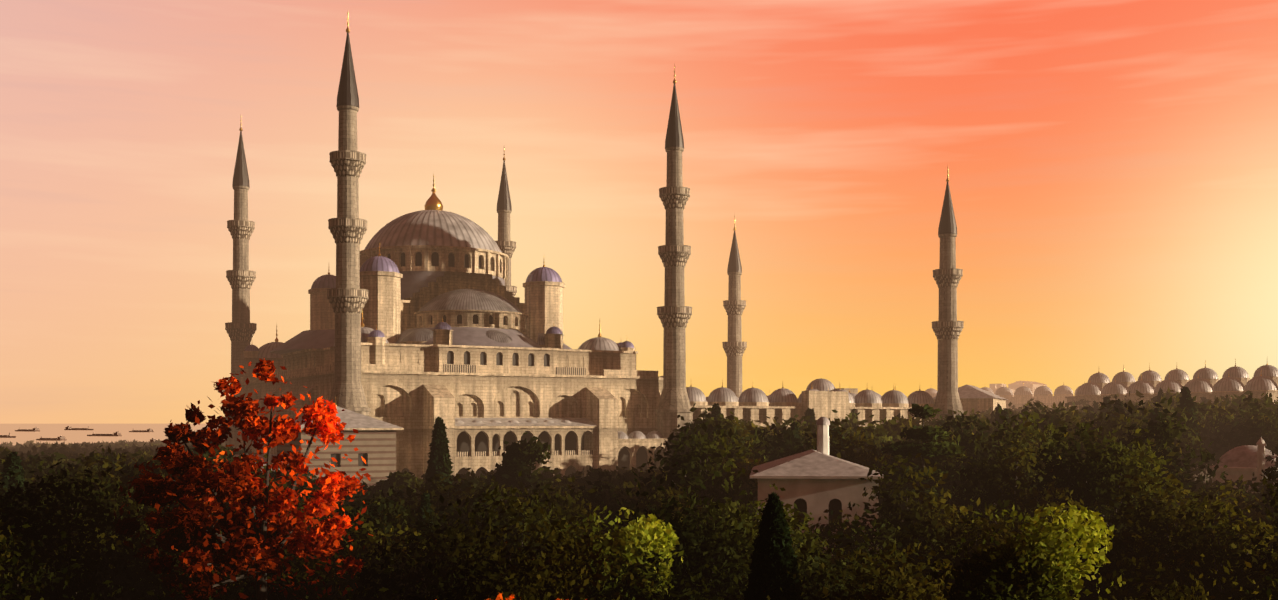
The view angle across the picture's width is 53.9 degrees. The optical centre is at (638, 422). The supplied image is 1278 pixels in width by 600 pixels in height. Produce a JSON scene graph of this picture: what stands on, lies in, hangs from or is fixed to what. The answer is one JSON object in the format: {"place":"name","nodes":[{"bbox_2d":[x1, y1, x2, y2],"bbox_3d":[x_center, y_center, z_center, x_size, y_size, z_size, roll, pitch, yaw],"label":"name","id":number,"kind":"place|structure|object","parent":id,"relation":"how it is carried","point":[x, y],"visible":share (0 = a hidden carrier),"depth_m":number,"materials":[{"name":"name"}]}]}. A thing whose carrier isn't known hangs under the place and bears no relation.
{"place":"outdoors","nodes":[
{"label":"outdoors","id":0,"kind":"place"},
{"bbox_2d":[0,424,217,444],"bbox_3d":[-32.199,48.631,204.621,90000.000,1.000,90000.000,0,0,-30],"label":"sea","id":1,"kind":"structure","parent":0,"point":[57,431],"depth_m":5836.90,"materials":[{"name":"orange liquid"}]},
{"bbox_2d":[0,433,15,437],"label":"ship","id":2,"kind":"object","parent":1,"relation":"on","point":[6,436],"visible":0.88,"depth_m":3856.75,"materials":[{"name":"brown"}]},
{"bbox_2d":[15,427,39,431],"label":"ship","id":3,"kind":"object","parent":1,"relation":"on","point":[35,429],"visible":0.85,"depth_m":6435.02,"materials":[{"name":"brown"}]},
{"bbox_2d":[36,436,66,440],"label":"ship","id":4,"kind":"object","parent":1,"relation":"on","point":[61,438],"visible":0.9,"depth_m":3267.20,"materials":[{"name":"brown"}]},
{"bbox_2d":[64,426,92,429],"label":"ship","id":5,"kind":"object","parent":1,"relation":"on","point":[68,428],"visible":0.9,"depth_m":7467.78,"materials":[{"name":"brown"}]},
{"bbox_2d":[87,431,121,435],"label":"ship","id":6,"kind":"object","parent":1,"relation":"on","point":[117,433],"visible":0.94,"depth_m":4265.96,"materials":[{"name":"brown"}]},
{"bbox_2d":[129,428,153,431],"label":"ship","id":7,"kind":"object","parent":1,"relation":"on","point":[149,430],"visible":0.88,"depth_m":5953.06,"materials":[{"name":"brown"}]},
{"bbox_2d":[0,0,1277,423],"label":"sky","id":8,"kind":"structure","parent":0,"point":[1112,165],"materials":[{"name":"orange"}]},
{"bbox_2d":[154,471,1211,590],"bbox_3d":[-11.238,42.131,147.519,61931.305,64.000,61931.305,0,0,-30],"label":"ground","id":9,"kind":"structure","parent":0,"point":[1202,473],"depth_m":234.10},
{"bbox_2d":[225,120,256,448],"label":"minaret","id":10,"kind":"object","parent":9,"relation":"on","point":[240,329],"visible":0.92,"depth_m":218.77,"materials":[{"name":"stone"}]},
{"bbox_2d":[233,397,403,485],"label":"house","id":11,"kind":"structure","parent":9,"relation":"on","point":[374,441],"depth_m":146.12,"materials":[{"name":"beige stone"}]},
{"bbox_2d":[327,13,370,415],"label":"minaret","id":12,"kind":"object","parent":9,"relation":"on","point":[347,297],"visible":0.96,"depth_m":163.13,"materials":[{"name":"stone"}]},
{"bbox_2d":[239,175,667,478],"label":"mosque","id":13,"kind":"structure","parent":9,"relation":"on","point":[470,350],"depth_m":183.72,"materials":[{"name":"stone"}]},
{"bbox_2d":[495,147,516,296],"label":"minaret","id":14,"kind":"object","parent":9,"relation":"on","point":[506,244],"visible":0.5,"depth_m":243.78,"materials":[{"name":"stone"}]},
{"bbox_2d":[655,63,692,468],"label":"minaret","id":15,"kind":"object","parent":9,"relation":"on","point":[674,313],"visible":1,"depth_m":187.80,"materials":[{"name":"stone"}]},
{"bbox_2d":[722,216,746,397],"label":"minaret","id":16,"kind":"object","parent":9,"relation":"on","point":[734,346],"visible":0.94,"depth_m":270.15,"materials":[{"name":"stone"}]},
{"bbox_2d":[750,417,883,555],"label":"garden house","id":17,"kind":"structure","parent":9,"relation":"on","point":[818,482],"depth_m":94.56,"materials":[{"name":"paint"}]},
{"bbox_2d":[932,167,963,419],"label":"minaret","id":18,"kind":"object","parent":9,"relation":"on","point":[947,327],"visible":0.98,"depth_m":215.00,"materials":[{"name":"stone"}]},
{"bbox_2d":[925,381,1084,410],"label":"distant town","id":19,"kind":"object","parent":9,"relation":"on","point":[1017,394],"visible":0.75,"depth_m":437.24},
{"bbox_2d":[933,358,1277,467],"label":"domed building","id":20,"kind":"structure","parent":9,"relation":"on","point":[1207,383],"depth_m":277.09,"materials":[{"name":"stone"}]},
{"bbox_2d":[1209,438,1277,492],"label":"domed building","id":21,"kind":"structure","parent":9,"relation":"on","point":[1246,461],"depth_m":147.25,"materials":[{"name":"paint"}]},
{"bbox_2d":[645,369,937,428],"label":"courtyard","id":22,"kind":"structure","parent":0,"point":[823,397],"depth_m":201.26,"materials":[{"name":"stone"}]}
]}

